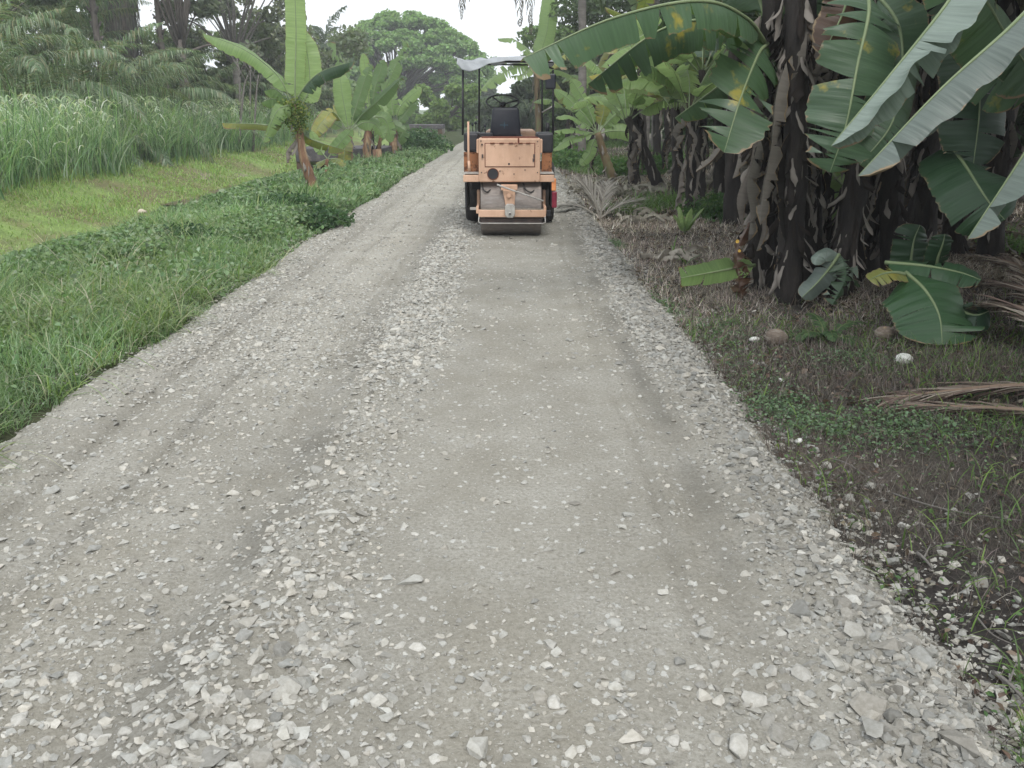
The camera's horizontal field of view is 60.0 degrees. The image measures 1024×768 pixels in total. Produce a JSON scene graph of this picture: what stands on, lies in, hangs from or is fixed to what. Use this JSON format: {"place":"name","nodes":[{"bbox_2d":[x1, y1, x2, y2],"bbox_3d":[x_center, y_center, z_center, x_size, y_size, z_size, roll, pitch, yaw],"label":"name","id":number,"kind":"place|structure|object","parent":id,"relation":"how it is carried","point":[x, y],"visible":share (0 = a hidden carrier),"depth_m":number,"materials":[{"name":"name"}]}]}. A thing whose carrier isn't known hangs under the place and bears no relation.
{"place":"outdoors","nodes":[
{"label":"outdoors","id":0,"kind":"place"},
{"bbox_2d":[0,62,326,200],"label":"elephant grass","id":1,"kind":"structure","parent":0,"point":[40,142],"depth_m":23.45,"materials":[{"name":"plant"}]},
{"bbox_2d":[0,145,454,487],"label":"verge grass","id":2,"kind":"structure","parent":0,"point":[39,326],"depth_m":7.25,"materials":[{"name":"plant"}]},
{"bbox_2d":[21,0,636,109],"label":"sky","id":3,"kind":"structure","parent":0,"point":[483,21],"materials":[{"name":"white"}]},
{"bbox_2d":[0,141,1023,767],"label":"road","id":4,"kind":"structure","parent":0,"point":[504,529],"depth_m":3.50,"materials":[{"name":"grey gravel"}]},
{"bbox_2d":[457,56,556,233],"bbox_3d":[-0.038,-3.409,12.480,1.336,2.351,2.990,0,17,0],"label":"road roller","id":5,"kind":"object","parent":4,"relation":"on","point":[509,179],"visible":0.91,"depth_m":11.49,"materials":[{"name":"metal"}]},
{"bbox_2d":[485,143,533,165],"bbox_3d":[-0.027,-2.928,11.320,0.626,0.296,0.034,0,17,0],"label":"access door","id":6,"kind":"structure","parent":5,"relation":"in","point":[501,154],"depth_m":11.32,"materials":[{"name":"orange paint"}]},
{"bbox_2d":[729,733,747,759],"bbox_3d":[0.599,0.954,2.331,0.060,0.041,0.083,0,17,0],"label":"stone","id":7,"kind":"object","parent":4,"relation":"on","point":[738,745],"visible":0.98,"depth_m":2.32,"materials":[{"name":"stone"}]},
{"bbox_2d":[741,691,767,707],"bbox_3d":[0.688,0.895,2.514,0.074,0.030,0.065,0,17,0],"label":"stone","id":8,"kind":"object","parent":4,"relation":"on","point":[757,700],"visible":1,"depth_m":2.50,"materials":[{"name":"stone"}]},
{"bbox_2d":[790,663,810,681],"bbox_3d":[0.855,0.853,2.608,0.054,0.040,0.067,-10,20,-30],"label":"stone","id":9,"kind":"object","parent":4,"relation":"on","point":[800,672],"visible":0.92,"depth_m":2.60,"materials":[{"name":"stone"}]},
{"bbox_2d":[0,110,1023,767],"bbox_3d":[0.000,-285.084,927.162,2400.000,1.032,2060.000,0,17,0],"label":"ground","id":10,"kind":"structure","parent":0,"point":[456,138],"depth_m":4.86,"materials":[{"name":"green plant"}]},
{"bbox_2d":[0,0,77,89],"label":"tree","id":11,"kind":"object","parent":10,"relation":"on","point":[44,3],"visible":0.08,"depth_m":34.53,"materials":[{"name":"green plant"}]},
{"bbox_2d":[0,0,121,87],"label":"palm tree","id":12,"kind":"object","parent":10,"relation":"on","point":[36,26],"visible":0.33,"depth_m":30.36,"materials":[{"name":"green plant"}]},
{"bbox_2d":[0,0,151,160],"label":"palm tree","id":13,"kind":"object","parent":10,"relation":"on","point":[14,29],"visible":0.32,"depth_m":24.69,"materials":[{"name":"green plant"}]},
{"bbox_2d":[1,0,169,79],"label":"tree","id":14,"kind":"object","parent":10,"relation":"on","point":[150,32],"visible":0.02,"depth_m":43.30,"materials":[{"name":"green plant"}]},
{"bbox_2d":[0,0,184,92],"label":"palm tree","id":15,"kind":"object","parent":10,"relation":"on","point":[55,29],"visible":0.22,"depth_m":33.62,"materials":[{"name":"green plant"}]},
{"bbox_2d":[78,0,110,94],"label":"tree trunk","id":16,"kind":"object","parent":10,"relation":"on","point":[93,12],"visible":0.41,"depth_m":31.59,"materials":[{"name":"grey plant"}]},
{"bbox_2d":[0,40,189,168],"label":"palm tree","id":17,"kind":"object","parent":10,"relation":"on","point":[44,69],"visible":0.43,"depth_m":25.67,"materials":[{"name":"green plant"}]},
{"bbox_2d":[1,22,216,167],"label":"palm tree","id":18,"kind":"object","parent":10,"relation":"on","point":[129,69],"visible":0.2,"depth_m":28.76,"materials":[{"name":"green plant"}]},
{"bbox_2d":[100,0,145,88],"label":"oil palm tree","id":19,"kind":"object","parent":10,"relation":"on","point":[128,22],"visible":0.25,"depth_m":36.91,"materials":[{"name":"green plant"}]},
{"bbox_2d":[0,139,306,254],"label":"ditch grass","id":20,"kind":"structure","parent":10,"relation":"on","point":[205,165],"depth_m":22.51,"materials":[{"name":"plant"}]},
{"bbox_2d":[78,11,234,106],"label":"palm tree","id":21,"kind":"object","parent":10,"relation":"on","point":[192,40],"visible":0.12,"depth_m":41.10,"materials":[{"name":"green plant"}]},
{"bbox_2d":[50,44,268,137],"bbox_3d":[-13.954,-10.517,34.117,7.959,5.225,9.392,0,17,0],"label":"palm tree","id":22,"kind":"object","parent":10,"relation":"on","point":[196,91],"visible":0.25,"depth_m":33.62,"materials":[{"name":"green plant"}]},
{"bbox_2d":[152,0,173,106],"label":"palm tree","id":23,"kind":"object","parent":10,"relation":"on","point":[158,16],"visible":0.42,"depth_m":37.19,"materials":[{"name":"grey plant"}]},
{"bbox_2d":[147,221,243,244],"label":"bush","id":24,"kind":"object","parent":10,"relation":"on","point":[179,227],"visible":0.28,"depth_m":10.84,"materials":[{"name":"green plant"}]},
{"bbox_2d":[156,0,263,111],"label":"tree","id":25,"kind":"object","parent":10,"relation":"on","point":[179,32],"visible":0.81,"depth_m":37.28,"materials":[{"name":"green plant"}]},
{"bbox_2d":[144,47,287,146],"bbox_3d":[-14.482,-12.184,40.143,8.232,5.299,7.062,-12,21,-34],"label":"palm tree","id":26,"kind":"object","parent":10,"relation":"on","point":[229,70],"visible":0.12,"depth_m":39.85,"materials":[{"name":"green plant"}]},
{"bbox_2d":[150,0,285,118],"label":"tree","id":27,"kind":"object","parent":10,"relation":"on","point":[229,33],"visible":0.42,"depth_m":40.88,"materials":[{"name":"green plant"}]},
{"bbox_2d":[0,142,454,421],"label":"verge weeds","id":28,"kind":"object","parent":10,"relation":"on","point":[242,190],"visible":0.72,"depth_m":10.49,"materials":[{"name":"green plant"}]},
{"bbox_2d":[142,14,312,112],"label":"tree","id":29,"kind":"object","parent":10,"relation":"on","point":[263,30],"visible":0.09,"depth_m":43.48,"materials":[{"name":"green plant"}]},
{"bbox_2d":[220,0,306,71],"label":"tree","id":30,"kind":"object","parent":10,"relation":"on","point":[275,60],"visible":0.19,"depth_m":45.79,"materials":[{"name":"green plant"}]},
{"bbox_2d":[203,0,353,187],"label":"banana plant","id":31,"kind":"object","parent":10,"relation":"on","point":[304,73],"visible":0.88,"depth_m":16.43,"materials":[{"name":"green plant"}]},
{"bbox_2d":[272,94,316,138],"bbox_3d":[-4.053,-5.018,16.647,0.838,0.818,0.786,0,17,0],"label":"banana bunch","id":32,"kind":"object","parent":31,"relation":"attached to","point":[297,117],"visible":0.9,"depth_m":16.50,"materials":[{"name":"green plant"}]},
{"bbox_2d":[241,190,330,209],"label":"bush","id":33,"kind":"object","parent":10,"relation":"on","point":[309,200],"visible":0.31,"depth_m":13.72,"materials":[{"name":"green plant"}]},
{"bbox_2d":[204,23,373,111],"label":"tree","id":34,"kind":"object","parent":10,"relation":"on","point":[357,47],"visible":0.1,"depth_m":50.61,"materials":[{"name":"green plant"}]},
{"bbox_2d":[285,205,355,230],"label":"bush","id":35,"kind":"object","parent":10,"relation":"on","point":[318,216],"visible":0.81,"depth_m":12.47,"materials":[{"name":"green plant"}]},
{"bbox_2d":[306,5,352,129],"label":"palm tree","id":36,"kind":"object","parent":10,"relation":"on","point":[320,33],"visible":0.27,"depth_m":64.67,"materials":[{"name":"green plant"}]},
{"bbox_2d":[309,128,353,171],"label":"banana plant","id":37,"kind":"object","parent":10,"relation":"on","point":[340,139],"visible":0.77,"depth_m":22.39,"materials":[{"name":"green plant"}]},
{"bbox_2d":[295,145,391,169],"bbox_3d":[-5.576,-7.164,30.024,2.816,1.670,2.600,0,17,0],"label":"culvert","id":38,"kind":"object","parent":10,"relation":"on","point":[314,156],"visible":0.18,"depth_m":28.62,"materials":[{"name":"concrete"}]},
{"bbox_2d":[311,63,403,160],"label":"banana plant","id":39,"kind":"object","parent":10,"relation":"on","point":[345,110],"visible":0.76,"depth_m":24.29,"materials":[{"name":"green plant"}]},
{"bbox_2d":[328,40,407,158],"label":"banana plant","id":40,"kind":"object","parent":10,"relation":"on","point":[380,73],"visible":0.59,"depth_m":26.53,"materials":[{"name":"green plant"}]},
{"bbox_2d":[367,81,421,153],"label":"banana plant","id":41,"kind":"object","parent":10,"relation":"on","point":[412,96],"visible":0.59,"depth_m":30.60,"materials":[{"name":"green plant"}]},
{"bbox_2d":[325,8,498,104],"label":"tree","id":42,"kind":"object","parent":10,"relation":"on","point":[436,44],"visible":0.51,"depth_m":93.97,"materials":[{"name":"green plant"}]},
{"bbox_2d":[383,125,453,150],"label":"bush","id":43,"kind":"object","parent":10,"relation":"on","point":[426,138],"visible":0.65,"depth_m":34.93,"materials":[{"name":"green plant"}]},
{"bbox_2d":[413,82,481,131],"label":"tree","id":44,"kind":"object","parent":10,"relation":"on","point":[442,110],"visible":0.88,"depth_m":67.27,"materials":[{"name":"green plant"}]},
{"bbox_2d":[470,93,514,131],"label":"tree","id":45,"kind":"object","parent":10,"relation":"on","point":[484,111],"visible":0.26,"depth_m":62.75,"materials":[{"name":"green plant"}]},
{"bbox_2d":[481,0,563,131],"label":"banana plant","id":46,"kind":"object","parent":10,"relation":"on","point":[546,33],"visible":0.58,"depth_m":42.23,"materials":[{"name":"green plant"}]},
{"bbox_2d":[458,0,586,154],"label":"palm tree","id":47,"kind":"object","parent":10,"relation":"on","point":[582,74],"visible":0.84,"depth_m":25.89,"materials":[{"name":"grey plant"}]},
{"bbox_2d":[487,93,565,131],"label":"tree","id":48,"kind":"object","parent":10,"relation":"on","point":[527,122],"visible":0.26,"depth_m":52.27,"materials":[{"name":"green plant"}]},
{"bbox_2d":[505,76,548,115],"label":"tree","id":49,"kind":"object","parent":10,"relation":"on","point":[522,88],"visible":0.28,"depth_m":53.97,"materials":[{"name":"green plant"}]},
{"bbox_2d":[515,24,597,137],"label":"tree","id":50,"kind":"object","parent":10,"relation":"on","point":[527,39],"visible":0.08,"depth_m":46.79,"materials":[{"name":"green plant"}]},
{"bbox_2d":[533,73,603,153],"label":"banana plant","id":51,"kind":"object","parent":10,"relation":"on","point":[569,123],"visible":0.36,"depth_m":29.66,"materials":[{"name":"green plant"}]},
{"bbox_2d":[531,53,610,146],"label":"banana plant","id":52,"kind":"object","parent":10,"relation":"on","point":[590,91],"visible":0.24,"depth_m":31.39,"materials":[{"name":"green plant"}]},
{"bbox_2d":[540,146,610,169],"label":"bush","id":53,"kind":"object","parent":10,"relation":"on","point":[571,155],"visible":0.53,"depth_m":26.22,"materials":[{"name":"green plant"}]},
{"bbox_2d":[566,170,599,216],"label":"dead frond","id":54,"kind":"object","parent":10,"relation":"on","point":[586,186],"visible":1,"depth_m":14.35,"materials":[{"name":"plant"}]},
{"bbox_2d":[596,178,619,215],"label":"dead frond","id":55,"kind":"object","parent":54,"relation":"on","point":[606,193],"visible":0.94,"depth_m":14.61,"materials":[{"name":"plant"}]},
{"bbox_2d":[547,108,620,139],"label":"tree","id":56,"kind":"object","parent":10,"relation":"on","point":[559,124],"visible":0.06,"depth_m":44.97,"materials":[{"name":"green plant"}]},
{"bbox_2d":[547,0,630,142],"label":"tree","id":57,"kind":"object","parent":10,"relation":"on","point":[594,14],"visible":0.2,"depth_m":41.18,"materials":[{"name":"green plant"}]},
{"bbox_2d":[553,78,638,180],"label":"banana plant","id":58,"kind":"object","parent":10,"relation":"on","point":[587,117],"visible":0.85,"depth_m":21.61,"materials":[{"name":"green plant"}]},
{"bbox_2d":[552,0,654,174],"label":"banana plant","id":59,"kind":"object","parent":10,"relation":"on","point":[641,4],"visible":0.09,"depth_m":22.52,"materials":[{"name":"green plant"}]},
{"bbox_2d":[593,155,646,176],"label":"bush","id":60,"kind":"object","parent":10,"relation":"on","point":[620,167],"visible":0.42,"depth_m":23.18,"materials":[{"name":"green plant"}]},
{"bbox_2d":[571,63,679,184],"bbox_3d":[2.754,-5.961,19.855,2.248,3.088,2.062,12,21,34],"label":"banana plant","id":61,"kind":"object","parent":10,"relation":"on","point":[637,119],"visible":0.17,"depth_m":19.72,"materials":[{"name":"green plant"}]},
{"bbox_2d":[566,180,684,197],"bbox_3d":[2.098,-3.901,17.817,4.236,0.359,1.741,0,17,0],"label":"dry leaf heap","id":62,"kind":"object","parent":10,"relation":"on","point":[650,188],"visible":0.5,"depth_m":17.82,"materials":[{"name":"plant"}]},
{"bbox_2d":[583,60,692,188],"bbox_3d":[2.635,-5.323,18.333,2.648,2.820,1.971,0,17,0],"label":"banana plant","id":63,"kind":"object","parent":10,"relation":"on","point":[636,101],"visible":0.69,"depth_m":18.24,"materials":[{"name":"green plant"}]},
{"bbox_2d":[604,202,673,225],"bbox_3d":[2.070,-2.779,14.518,1.119,0.237,2.685,0,17,0],"label":"dry leaf heap","id":64,"kind":"object","parent":10,"relation":"on","point":[645,211],"visible":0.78,"depth_m":13.95,"materials":[{"name":"plant"}]},
{"bbox_2d":[605,7,685,157],"bbox_3d":[4.073,-8.232,24.639,3.196,4.438,2.757,16,23,42],"label":"banana plant","id":65,"kind":"object","parent":10,"relation":"on","point":[667,116],"visible":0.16,"depth_m":24.88,"materials":[{"name":"green plant"}]},
{"bbox_2d":[628,0,663,155],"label":"banana plant","id":66,"kind":"object","parent":10,"relation":"on","point":[656,137],"visible":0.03,"depth_m":26.86,"materials":[{"name":"brown plant"}]},
{"bbox_2d":[520,0,784,291],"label":"banana plant","id":67,"kind":"object","parent":10,"relation":"on","point":[682,31],"visible":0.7,"depth_m":7.28,"materials":[{"name":"green plant"}]},
{"bbox_2d":[589,19,752,196],"bbox_3d":[3.255,-5.248,17.064,2.537,3.310,3.348,-10,20,-28],"label":"banana plant","id":68,"kind":"object","parent":10,"relation":"on","point":[677,163],"visible":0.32,"depth_m":16.85,"materials":[{"name":"brown plant"}]},
{"bbox_2d":[640,244,707,261],"bbox_3d":[1.929,-1.497,10.371,0.863,0.251,0.548,0,17,0],"label":"dry leaf heap","id":69,"kind":"object","parent":10,"relation":"on","point":[666,254],"visible":0.94,"depth_m":10.30,"materials":[{"name":"plant"}]},
{"bbox_2d":[601,34,747,204],"bbox_3d":[3.198,-4.937,14.894,3.126,4.031,3.048,5,18,14],"label":"banana plant","id":70,"kind":"object","parent":10,"relation":"on","point":[702,148],"visible":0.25,"depth_m":14.73,"materials":[{"name":"green plant"}]},
{"bbox_2d":[607,46,751,213],"bbox_3d":[2.590,-3.994,14.077,2.111,2.740,2.632,0,17,0],"label":"banana plant","id":71,"kind":"object","parent":10,"relation":"on","point":[656,80],"visible":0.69,"depth_m":14.04,"materials":[{"name":"green plant"}]},
{"bbox_2d":[673,206,703,233],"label":"young shoot","id":72,"kind":"object","parent":10,"relation":"on","point":[685,224],"visible":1,"depth_m":12.51,"materials":[{"name":"green plant"}]},
{"bbox_2d":[674,191,747,223],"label":"bush","id":73,"kind":"object","parent":10,"relation":"on","point":[712,205],"visible":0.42,"depth_m":13.82,"materials":[{"name":"green plant"}]},
{"bbox_2d":[678,257,755,286],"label":"fallen leaf","id":74,"kind":"object","parent":10,"relation":"on","point":[722,270],"visible":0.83,"depth_m":8.20,"materials":[{"name":"plant"}]},
{"bbox_2d":[706,13,761,194],"bbox_3d":[3.670,-5.108,16.366,3.246,3.384,2.981,0,17,0],"label":"banana plant","id":75,"kind":"object","parent":10,"relation":"on","point":[717,172],"visible":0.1,"depth_m":16.46,"materials":[{"name":"brown plant"}]},
{"bbox_2d":[730,221,752,299],"bbox_3d":[2.123,-1.152,8.161,0.246,0.714,0.374,0,17,0],"label":"dead sheath","id":76,"kind":"object","parent":10,"relation":"on","point":[742,283],"visible":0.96,"depth_m":8.11,"materials":[{"name":"plant"}]},
{"bbox_2d":[722,11,761,225],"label":"banana plant","id":77,"kind":"object","parent":10,"relation":"on","point":[732,188],"visible":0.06,"depth_m":13.15,"materials":[{"name":"brown plant"}]},
{"bbox_2d":[703,0,828,254],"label":"banana plant","id":78,"kind":"object","parent":10,"relation":"on","point":[752,16],"visible":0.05,"depth_m":8.96,"materials":[{"name":"brown plant"}]},
{"bbox_2d":[764,329,787,346],"bbox_3d":[1.973,-0.341,6.625,0.172,0.148,0.162,0,17,0],"label":"coconut","id":79,"kind":"object","parent":10,"relation":"on","point":[775,334],"visible":0.76,"depth_m":6.57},
{"bbox_2d":[719,0,838,296],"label":"banana plant","id":80,"kind":"object","parent":10,"relation":"on","point":[816,240],"visible":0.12,"depth_m":8.03,"materials":[{"name":"brown plant"}]},
{"bbox_2d":[747,0,821,305],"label":"banana plant","id":81,"kind":"object","parent":10,"relation":"on","point":[793,31],"visible":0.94,"depth_m":7.65,"materials":[{"name":"brown plant"}]},
{"bbox_2d":[608,238,1023,762],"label":"seedlings","id":82,"kind":"object","parent":10,"relation":"on","point":[771,408],"visible":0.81,"depth_m":5.00,"materials":[{"name":"green plant"}]},
{"bbox_2d":[798,248,857,304],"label":"fallen leaf","id":83,"kind":"object","parent":10,"relation":"on","point":[817,282],"visible":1,"depth_m":7.68,"materials":[{"name":"plant"}]},
{"bbox_2d":[787,313,869,346],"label":"fern","id":84,"kind":"object","parent":10,"relation":"on","point":[829,335],"visible":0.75,"depth_m":6.80,"materials":[{"name":"green plant"}]},
{"bbox_2d":[822,136,844,247],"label":"banana plant","id":85,"kind":"object","parent":10,"relation":"on","point":[836,184],"visible":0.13,"depth_m":8.76,"materials":[{"name":"brown plant"}]},
{"bbox_2d":[832,38,879,280],"bbox_3d":[3.574,-3.422,8.996,3.767,4.598,1.835,0,17,0],"label":"banana plant","id":86,"kind":"object","parent":10,"relation":"on","point":[872,265],"visible":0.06,"depth_m":8.88,"materials":[{"name":"brown plant"}]},
{"bbox_2d":[830,0,908,285],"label":"banana plant","id":87,"kind":"object","parent":10,"relation":"on","point":[886,198],"visible":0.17,"depth_m":8.43,"materials":[{"name":"brown plant"}]},
{"bbox_2d":[866,266,907,286],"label":"fallen leaf","id":88,"kind":"object","parent":10,"relation":"on","point":[880,275],"visible":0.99,"depth_m":6.81,"materials":[{"name":"plant"}]},
{"bbox_2d":[889,224,927,269],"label":"fallen leaf","id":89,"kind":"object","parent":10,"relation":"on","point":[914,249],"visible":0.65,"depth_m":7.81,"materials":[{"name":"plant"}]},
{"bbox_2d":[804,0,1023,295],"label":"banana plant","id":90,"kind":"object","parent":10,"relation":"on","point":[869,55],"visible":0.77,"depth_m":6.83,"materials":[{"name":"green plant"}]},
{"bbox_2d":[903,0,944,270],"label":"banana plant","id":91,"kind":"object","parent":10,"relation":"on","point":[927,214],"visible":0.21,"depth_m":8.94,"materials":[{"name":"brown plant"}]},
{"bbox_2d":[831,0,1023,238],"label":"banana plant","id":92,"kind":"object","parent":10,"relation":"on","point":[981,42],"visible":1,"depth_m":5.33,"materials":[{"name":"green plant"}]},
{"bbox_2d":[881,270,984,344],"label":"fallen leaf","id":93,"kind":"object","parent":10,"relation":"on","point":[942,300],"visible":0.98,"depth_m":6.59,"materials":[{"name":"plant"}]},
{"bbox_2d":[884,260,981,287],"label":"fallen leaf","id":94,"kind":"object","parent":10,"relation":"on","point":[949,272],"visible":0.91,"depth_m":6.99,"materials":[{"name":"plant"}]},
{"bbox_2d":[923,234,952,264],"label":"fallen leaf","id":95,"kind":"object","parent":10,"relation":"on","point":[936,251],"visible":0.92,"depth_m":7.34,"materials":[{"name":"plant"}]},
{"bbox_2d":[856,381,1023,411],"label":"dead frond","id":96,"kind":"object","parent":10,"relation":"on","point":[953,390],"visible":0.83,"depth_m":5.31,"materials":[{"name":"plant"}]},
{"bbox_2d":[878,400,1023,418],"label":"dead frond","id":97,"kind":"object","parent":10,"relation":"on","point":[973,407],"visible":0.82,"depth_m":5.11,"materials":[{"name":"plant"}]},
{"bbox_2d":[940,117,971,258],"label":"banana plant","id":98,"kind":"object","parent":10,"relation":"on","point":[959,245],"visible":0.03,"depth_m":9.70,"materials":[{"name":"brown plant"}]},
{"bbox_2d":[950,302,990,330],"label":"fallen leaf","id":99,"kind":"object","parent":10,"relation":"on","point":[981,317],"visible":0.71,"depth_m":6.54,"materials":[{"name":"plant"}]},
{"bbox_2d":[962,293,1023,325],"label":"dead frond","id":100,"kind":"object","parent":10,"relation":"on","point":[1002,305],"visible":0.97,"depth_m":6.28,"materials":[{"name":"plant"}]},
{"bbox_2d":[964,0,1023,264],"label":"banana plant","id":101,"kind":"object","parent":10,"relation":"on","point":[992,243],"visible":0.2,"depth_m":9.16,"materials":[{"name":"green plant"}]},
{"bbox_2d":[990,253,1023,300],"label":"dead frond","id":102,"kind":"object","parent":10,"relation":"on","point":[1018,275],"visible":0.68,"depth_m":7.47,"materials":[{"name":"plant"}]},
{"bbox_2d":[948,254,1023,283],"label":"dead frond","id":103,"kind":"object","parent":102,"relation":"on","point":[1005,260],"visible":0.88,"depth_m":7.96,"materials":[{"name":"plant"}]},
{"bbox_2d":[960,278,1023,299],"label":"dead frond","id":104,"kind":"object","parent":102,"relation":"on","point":[1012,285],"visible":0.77,"depth_m":6.91,"materials":[{"name":"plant"}]},
{"bbox_2d":[1010,102,1023,202],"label":"banana plant","id":105,"kind":"object","parent":10,"relation":"on","point":[1019,122],"visible":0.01,"depth_m":14.19,"materials":[{"name":"green plant"}]},
{"bbox_2d":[552,138,1023,767],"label":"sparse grass","id":106,"kind":"structure","parent":0,"point":[654,200],"depth_m":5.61,"materials":[{"name":"plant"}]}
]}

